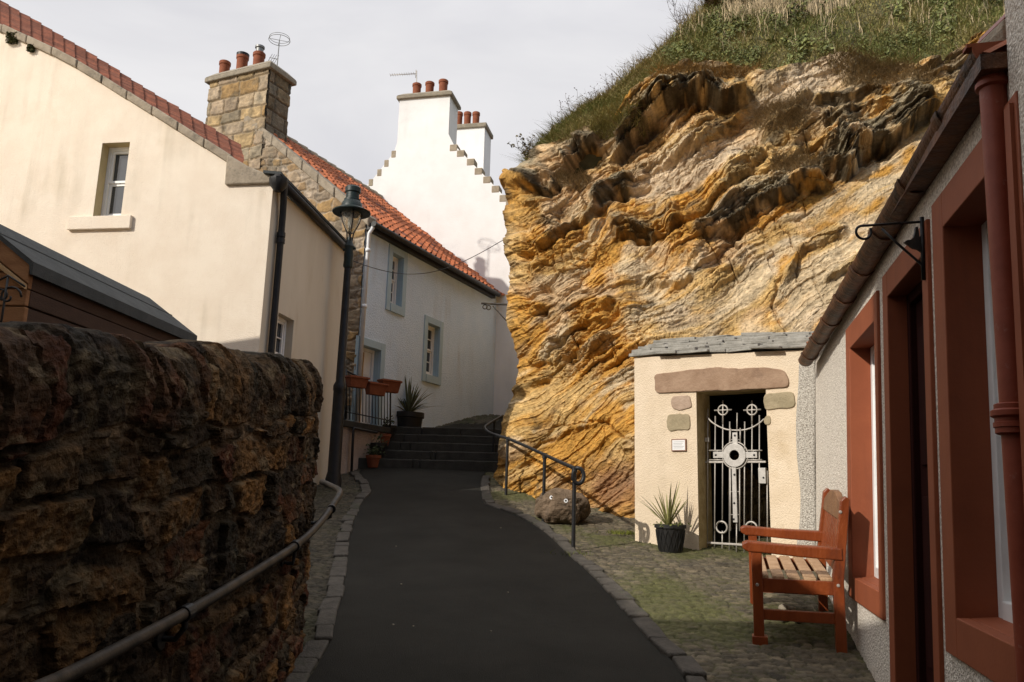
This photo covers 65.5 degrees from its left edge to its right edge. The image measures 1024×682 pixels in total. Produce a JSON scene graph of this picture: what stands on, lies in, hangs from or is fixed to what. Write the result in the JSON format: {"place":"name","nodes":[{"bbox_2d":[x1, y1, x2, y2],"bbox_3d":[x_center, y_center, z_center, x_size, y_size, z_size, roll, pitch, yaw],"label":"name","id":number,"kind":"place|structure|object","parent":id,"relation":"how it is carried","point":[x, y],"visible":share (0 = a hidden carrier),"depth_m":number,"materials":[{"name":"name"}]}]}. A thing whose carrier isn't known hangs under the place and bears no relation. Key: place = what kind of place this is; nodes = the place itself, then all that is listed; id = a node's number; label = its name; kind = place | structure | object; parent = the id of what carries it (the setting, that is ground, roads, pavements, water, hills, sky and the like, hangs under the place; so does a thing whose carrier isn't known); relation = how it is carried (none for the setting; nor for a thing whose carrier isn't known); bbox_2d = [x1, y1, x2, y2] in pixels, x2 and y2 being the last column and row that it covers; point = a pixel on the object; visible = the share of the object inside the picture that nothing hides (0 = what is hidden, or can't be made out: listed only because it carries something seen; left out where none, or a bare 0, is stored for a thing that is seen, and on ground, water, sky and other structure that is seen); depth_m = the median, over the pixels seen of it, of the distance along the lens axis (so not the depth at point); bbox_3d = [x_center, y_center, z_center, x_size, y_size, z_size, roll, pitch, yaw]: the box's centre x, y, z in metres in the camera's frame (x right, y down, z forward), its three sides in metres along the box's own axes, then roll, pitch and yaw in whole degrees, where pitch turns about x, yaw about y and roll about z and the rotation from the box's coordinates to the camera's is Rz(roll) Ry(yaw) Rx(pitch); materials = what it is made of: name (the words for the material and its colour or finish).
{"place":"outdoors","nodes":[
{"label":"outdoors","id":0,"kind":"place"},
{"bbox_2d":[1,0,702,194],"label":"sky","id":1,"kind":"structure","parent":0,"point":[512,63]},
{"bbox_2d":[436,414,502,426],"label":"cobbled bank","id":2,"kind":"structure","parent":0,"point":[481,419],"depth_m":16.88,"materials":[{"name":"grey stone"}]},
{"bbox_2d":[443,416,502,428],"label":"path","id":3,"kind":"structure","parent":0,"point":[498,425],"depth_m":15.93,"materials":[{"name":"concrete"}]},
{"bbox_2d":[307,468,684,681],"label":"road","id":4,"kind":"structure","parent":0,"point":[458,562],"depth_m":5.83,"materials":[{"name":"grey asphalt"}]},
{"bbox_2d":[285,471,370,681],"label":"kerb","id":5,"kind":"structure","parent":4,"relation":"on","point":[308,659],"depth_m":5.79,"materials":[{"name":"grey stone"}]},
{"bbox_2d":[481,475,706,681],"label":"kerb","id":6,"kind":"structure","parent":4,"relation":"on","point":[690,668],"depth_m":5.96,"materials":[{"name":"grey stone"}]},
{"bbox_2d":[303,469,875,681],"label":"cobbled ground","id":7,"kind":"structure","parent":0,"point":[696,605],"depth_m":6.26,"materials":[{"name":"grey stone"}]},
{"bbox_2d":[325,185,370,487],"bbox_3d":[-2.482,-0.137,11.729,0.577,4.536,0.580,2,-11,0],"label":"street lamp","id":8,"kind":"object","parent":7,"relation":"on","point":[351,211],"visible":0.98,"depth_m":11.69,"materials":[{"name":"black metal"}]},
{"bbox_2d":[354,240,502,273],"bbox_3d":[-1.222,-1.428,12.547,2.628,0.924,0.011,7,-12,-24],"label":"overhead wire","id":9,"kind":"object","parent":8,"relation":"attached to","point":[432,271],"visible":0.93,"depth_m":12.48,"materials":[{"name":"black metal"}]},
{"bbox_2d":[484,415,585,547],"bbox_3d":[0.040,1.698,10.886,0.506,1.976,5.999,3,-11,-8],"label":"curved handrail","id":10,"kind":"object","parent":7,"relation":"on","point":[574,472],"visible":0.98,"depth_m":9.53,"materials":[{"name":"black metal"}]},
{"bbox_2d":[534,488,590,523],"bbox_3d":[0.606,1.995,9.573,0.679,0.448,0.555,2,-11,0],"label":"boulder","id":11,"kind":"object","parent":7,"relation":"on","point":[553,506],"visible":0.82,"depth_m":9.37,"materials":[{"name":"stone"}]},
{"bbox_2d":[550,549,597,556],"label":"grass tuft","id":12,"kind":"object","parent":7,"relation":"on","point":[573,553],"visible":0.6,"depth_m":7.62,"materials":[{"name":"green plant"}]},
{"bbox_2d":[594,528,634,534],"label":"grass tuft","id":13,"kind":"object","parent":7,"relation":"on","point":[623,532],"visible":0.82,"depth_m":8.84,"materials":[{"name":"green plant"}]},
{"bbox_2d":[633,481,691,552],"bbox_3d":[1.590,1.775,8.128,0.732,0.730,0.526,2,-11,0],"label":"potted plant","id":14,"kind":"object","parent":7,"relation":"on","point":[670,536],"visible":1,"depth_m":7.97,"materials":[{"name":"green plant"}]},
{"bbox_2d":[629,331,813,557],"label":"cave chapel","id":15,"kind":"structure","parent":7,"relation":"on","point":[682,385],"depth_m":8.44,"materials":[{"name":"beige paint"}]},
{"bbox_2d":[671,439,686,450],"bbox_3d":[1.765,1.100,8.420,0.170,0.130,0.020,-7,-14,37],"label":"notice","id":16,"kind":"object","parent":15,"relation":"attached to","point":[678,444],"visible":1,"depth_m":8.41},
{"bbox_2d":[705,400,767,551],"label":"iron gate","id":17,"kind":"structure","parent":15,"relation":"attached to","point":[726,459],"depth_m":8.19,"materials":[{"name":"metal"}]},
{"bbox_2d":[778,604,789,609],"bbox_3d":[2.030,1.990,5.951,0.083,0.052,0.081,2,-11,0],"label":"stone","id":18,"kind":"object","parent":7,"relation":"on","point":[784,606],"visible":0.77,"depth_m":5.93,"materials":[{"name":"beige stone"}]},
{"bbox_2d":[740,488,849,652],"bbox_3d":[1.985,1.592,5.655,0.680,1.112,1.080,-2,-11,15],"label":"bench","id":19,"kind":"object","parent":7,"relation":"on","point":[829,536],"visible":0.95,"depth_m":5.18,"materials":[{"name":"red wood"}]},
{"bbox_2d":[796,360,815,558],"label":"buttress","id":20,"kind":"structure","parent":7,"relation":"on","point":[806,429],"depth_m":7.58,"materials":[{"name":"white paint"}]},
{"bbox_2d":[493,30,987,528],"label":"cliff","id":21,"kind":"structure","parent":0,"point":[690,221],"depth_m":11.62,"materials":[{"name":"stone"}]},
{"bbox_2d":[481,302,507,321],"bbox_3d":[-0.081,-0.437,12.969,0.880,0.426,0.072,-2,-11,16],"label":"pole bracket","id":22,"kind":"object","parent":21,"relation":"attached to","point":[486,304],"visible":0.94,"depth_m":13.03,"materials":[{"name":"metal"}]},
{"bbox_2d":[534,160,595,190],"bbox_3d":[0.887,-2.562,12.417,1.333,0.410,1.110,4,-11,-11],"label":"ledge shrub","id":23,"kind":"object","parent":21,"relation":"on","point":[579,183],"visible":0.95,"depth_m":12.45,"materials":[{"name":"brown plant"}]},
{"bbox_2d":[571,80,678,140],"bbox_3d":[1.702,-3.467,12.380,1.859,0.436,1.774,2,-11,0],"label":"ledge shrub","id":24,"kind":"object","parent":21,"relation":"on","point":[614,122],"visible":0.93,"depth_m":12.43,"materials":[{"name":"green plant"}]},
{"bbox_2d":[634,51,773,78],"bbox_3d":[3.008,-4.326,12.612,2.338,0.306,1.082,2,-11,0],"label":"ledge shrub","id":25,"kind":"object","parent":21,"relation":"on","point":[699,67],"visible":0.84,"depth_m":12.62,"materials":[{"name":"green plant"}]},
{"bbox_2d":[735,58,847,130],"bbox_3d":[4.092,-3.467,11.909,1.817,0.686,1.839,5,-12,-18],"label":"ledge shrub","id":26,"kind":"object","parent":21,"relation":"on","point":[779,105],"visible":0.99,"depth_m":11.86,"materials":[{"name":"brown plant"}]},
{"bbox_2d":[754,141,850,171],"bbox_3d":[4.119,-2.605,11.428,1.626,0.436,1.769,-5,-13,29],"label":"ledge shrub","id":27,"kind":"object","parent":21,"relation":"on","point":[797,161],"visible":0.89,"depth_m":11.37,"materials":[{"name":"brown plant"}]},
{"bbox_2d":[803,35,932,74],"bbox_3d":[5.409,-4.354,12.117,1.822,0.491,1.271,2,-11,0],"label":"ledge shrub","id":28,"kind":"object","parent":21,"relation":"on","point":[852,54],"visible":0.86,"depth_m":12.22,"materials":[{"name":"green plant"}]},
{"bbox_2d":[823,37,953,86],"bbox_3d":[5.726,-4.100,12.001,2.104,0.542,1.549,2,-11,0],"label":"ledge shrub","id":29,"kind":"object","parent":21,"relation":"on","point":[913,71],"visible":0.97,"depth_m":12.03,"materials":[{"name":"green plant"}]},
{"bbox_2d":[508,0,1004,173],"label":"hill","id":30,"kind":"structure","parent":0,"point":[589,161],"depth_m":14.34,"materials":[{"name":"green plant"}]},
{"bbox_2d":[507,133,534,158],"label":"shrub","id":31,"kind":"object","parent":30,"relation":"on","point":[523,143],"visible":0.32,"depth_m":13.68,"materials":[{"name":"green plant"}]},
{"bbox_2d":[668,0,698,24],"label":"bare shrub","id":32,"kind":"object","parent":30,"relation":"on","point":[679,12],"visible":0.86,"depth_m":16.20,"materials":[{"name":"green plant"}]},
{"bbox_2d":[705,0,718,5],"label":"bush","id":33,"kind":"object","parent":30,"relation":"on","point":[710,2],"visible":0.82,"depth_m":16.24,"materials":[{"name":"green plant"}]},
{"bbox_2d":[666,0,1004,52],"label":"dry grass","id":34,"kind":"structure","parent":30,"relation":"on","point":[767,2],"depth_m":15.29,"materials":[{"name":"beige plant"}]},
{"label":"ground","id":35,"kind":"structure","parent":0,"visible":0},
{"bbox_2d":[0,224,196,342],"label":"garden shed","id":36,"kind":"structure","parent":35,"relation":"on","point":[59,288],"depth_m":5.00,"materials":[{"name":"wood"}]},
{"bbox_2d":[0,275,25,322],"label":"plant hook","id":37,"kind":"object","parent":36,"relation":"attached to","point":[5,292],"visible":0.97,"depth_m":4.36,"materials":[{"name":"black metal"}]},
{"bbox_2d":[0,321,323,681],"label":"stone wall","id":38,"kind":"structure","parent":35,"relation":"on","point":[145,484],"depth_m":2.70,"materials":[{"name":"brown stone"}]},
{"bbox_2d":[33,479,342,681],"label":"wall handrail","id":39,"kind":"object","parent":38,"relation":"attached to","point":[184,614],"depth_m":2.79,"materials":[{"name":"metal"}]},
{"bbox_2d":[0,0,345,484],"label":"cream house","id":40,"kind":"structure","parent":35,"relation":"on","point":[201,230],"depth_m":10.45,"materials":[{"name":"white paint"}]},
{"bbox_2d":[5,31,18,43],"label":"moss clump","id":41,"kind":"object","parent":40,"relation":"attached to","point":[10,39],"visible":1,"depth_m":11.03,"materials":[{"name":"green plant"}]},
{"bbox_2d":[26,44,34,52],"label":"moss clump","id":42,"kind":"object","parent":40,"relation":"attached to","point":[30,48],"visible":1,"depth_m":10.95,"materials":[{"name":"green plant"}]},
{"bbox_2d":[67,147,132,230],"bbox_3d":[-5.295,-2.012,10.477,0.889,1.207,0.250,0,-11,9],"label":"window","id":43,"kind":"structure","parent":40,"relation":"in","point":[110,218],"depth_m":10.54,"materials":[{"name":"white paint"}]},
{"bbox_2d":[275,316,286,355],"bbox_3d":[-3.089,0.176,10.341,0.064,1.014,0.477,0,-11,9],"label":"window","id":44,"kind":"structure","parent":40,"relation":"in","point":[281,328],"depth_m":10.54,"materials":[{"name":"white paint"}]},
{"bbox_2d":[205,44,504,427],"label":"roughcast house","id":45,"kind":"structure","parent":35,"relation":"on","point":[433,334],"depth_m":15.52,"materials":[{"name":"white paint"}]},
{"bbox_2d":[268,32,289,64],"bbox_3d":[-4.782,-5.725,16.252,0.432,1.038,0.430,2,-11,0],"label":"aerial","id":46,"kind":"object","parent":45,"relation":"attached to","point":[279,43],"visible":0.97,"depth_m":16.27,"materials":[{"name":"grey metal"}]},
{"bbox_2d":[346,335,385,425],"bbox_3d":[-2.554,0.743,13.777,0.222,1.650,0.868,-3,-12,24],"label":"door","id":47,"kind":"structure","parent":45,"relation":"in","point":[373,360],"depth_m":13.95,"materials":[{"name":"white paint"}]},
{"bbox_2d":[385,244,407,316],"bbox_3d":[-2.215,-1.114,14.788,0.235,1.235,0.643,-3,-12,24],"label":"window","id":48,"kind":"structure","parent":45,"relation":"in","point":[397,258],"depth_m":14.89,"materials":[{"name":"white paint"}]},
{"bbox_2d":[421,315,443,385],"bbox_3d":[-1.659,0.198,15.884,0.235,1.306,0.751,-3,-12,24],"label":"window","id":49,"kind":"structure","parent":45,"relation":"in","point":[432,340],"depth_m":16.03,"materials":[{"name":"white paint"}]},
{"bbox_2d":[341,420,390,473],"bbox_3d":[-3.147,1.967,12.919,1.350,1.308,2.166,-3,-12,23],"label":"landing","id":50,"kind":"object","parent":35,"relation":"on","point":[362,439],"visible":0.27,"depth_m":12.85,"materials":[{"name":"stone"}]},
{"bbox_2d":[350,427,377,471],"bbox_3d":[-2.401,1.840,12.892,0.042,0.850,0.715,-3,-12,23],"label":"step rail","id":51,"kind":"object","parent":50,"relation":"attached to","point":[352,442],"visible":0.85,"depth_m":12.62,"materials":[{"name":"black metal"}]},
{"bbox_2d":[345,369,390,426],"bbox_3d":[-2.416,0.968,13.252,0.167,0.819,1.298,-4,-12,25],"label":"landing railing","id":52,"kind":"object","parent":50,"relation":"on","point":[362,415],"visible":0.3,"depth_m":13.16,"materials":[{"name":"black metal"}]},
{"bbox_2d":[345,375,369,388],"bbox_3d":[-2.480,0.656,12.721,0.190,0.185,0.382,-9,-15,44],"label":"flower trough","id":53,"kind":"object","parent":52,"relation":"hanging from","point":[356,381],"visible":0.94,"depth_m":12.65,"materials":[{"name":"ceramic"}]},
{"bbox_2d":[365,381,388,396],"bbox_3d":[-2.232,0.787,13.028,0.190,0.207,0.415,-7,-14,38],"label":"flower trough","id":54,"kind":"object","parent":52,"relation":"hanging from","point":[375,388],"visible":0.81,"depth_m":12.95,"materials":[{"name":"ceramic"}]},
{"bbox_2d":[377,378,401,393],"bbox_3d":[-2.103,0.777,13.667,0.406,0.217,0.190,11,-15,-41],"label":"flower trough","id":55,"kind":"object","parent":52,"relation":"hanging from","point":[393,387],"visible":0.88,"depth_m":13.63,"materials":[{"name":"ceramic"}]},
{"bbox_2d":[358,426,501,472],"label":"stone steps","id":56,"kind":"structure","parent":35,"relation":"on","point":[467,449],"depth_m":13.57,"materials":[{"name":"grey stone"}]},
{"bbox_2d":[364,444,385,467],"bbox_3d":[-2.240,1.835,12.942,0.295,0.440,0.356,-7,-14,36],"label":"flower pot","id":57,"kind":"object","parent":56,"relation":"on","point":[373,460],"visible":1,"depth_m":12.85,"materials":[{"name":"ceramic"}]},
{"bbox_2d":[370,431,388,455],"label":"plant","id":58,"kind":"object","parent":56,"relation":"on","point":[379,444],"visible":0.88,"depth_m":13.16,"materials":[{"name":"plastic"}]},
{"bbox_2d":[380,433,390,445],"bbox_3d":[-2.195,1.689,13.617,0.249,0.196,0.252,2,-11,0],"label":"flower pot","id":59,"kind":"object","parent":56,"relation":"on","point":[386,437],"visible":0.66,"depth_m":13.53,"materials":[{"name":"ceramic"}]},
{"bbox_2d":[382,415,399,435],"bbox_3d":[-2.142,1.490,14.006,0.317,0.370,0.262,-2,-12,19],"label":"flower pot","id":60,"kind":"object","parent":56,"relation":"on","point":[393,429],"visible":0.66,"depth_m":13.93,"materials":[{"name":"plastic"}]},
{"bbox_2d":[394,375,432,426],"bbox_3d":[-1.899,1.152,14.783,1.396,1.131,1.242,2,-11,0],"label":"planter","id":61,"kind":"object","parent":56,"relation":"on","point":[408,416],"visible":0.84,"depth_m":14.57,"materials":[{"name":"black plastic"}]},
{"bbox_2d":[344,78,518,414],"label":"white house","id":62,"kind":"structure","parent":35,"relation":"on","point":[431,179],"depth_m":19.61,"materials":[{"name":"paint"}]},
{"bbox_2d":[390,71,416,81],"bbox_3d":[-2.880,-6.851,21.169,0.739,0.811,0.202,2,-11,0],"label":"aerial","id":63,"kind":"object","parent":62,"relation":"attached to","point":[407,74],"visible":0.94,"depth_m":21.21,"materials":[{"name":"metal"}]},
{"bbox_2d":[456,111,492,176],"bbox_3d":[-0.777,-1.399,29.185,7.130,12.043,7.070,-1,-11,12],"label":"chimney","id":64,"kind":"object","parent":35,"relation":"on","point":[474,137],"depth_m":26.81,"materials":[{"name":"paint"}]},
{"bbox_2d":[798,40,1023,681],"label":"red cottage","id":65,"kind":"structure","parent":35,"relation":"on","point":[918,455],"depth_m":3.29,"materials":[{"name":"white paint"}]},
{"bbox_2d":[846,290,885,619],"bbox_3d":[2.289,0.711,4.969,0.276,1.830,1.138,-1,-11,14],"label":"window","id":66,"kind":"structure","parent":65,"relation":"in","point":[865,491],"depth_m":5.29,"materials":[{"name":"red paint"}]},
{"bbox_2d":[855,217,925,279],"bbox_3d":[1.696,-0.414,3.564,0.303,0.290,0.030,0,-11,7],"label":"sign bracket","id":67,"kind":"object","parent":65,"relation":"attached to","point":[916,242],"visible":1,"depth_m":3.56,"materials":[{"name":"black metal"}]},
{"bbox_2d":[882,219,944,681],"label":"door","id":68,"kind":"structure","parent":65,"relation":"in","point":[916,641],"depth_m":4.03,"materials":[{"name":"red paint"}]},
{"bbox_2d":[931,91,1023,681],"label":"window","id":69,"kind":"structure","parent":65,"relation":"in","point":[979,633],"depth_m":3.09,"materials":[{"name":"white paint"}]},
{"bbox_2d":[977,0,1023,499],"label":"harled house","id":70,"kind":"structure","parent":35,"relation":"on","point":[1008,25],"depth_m":2.46,"materials":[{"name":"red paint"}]}
]}

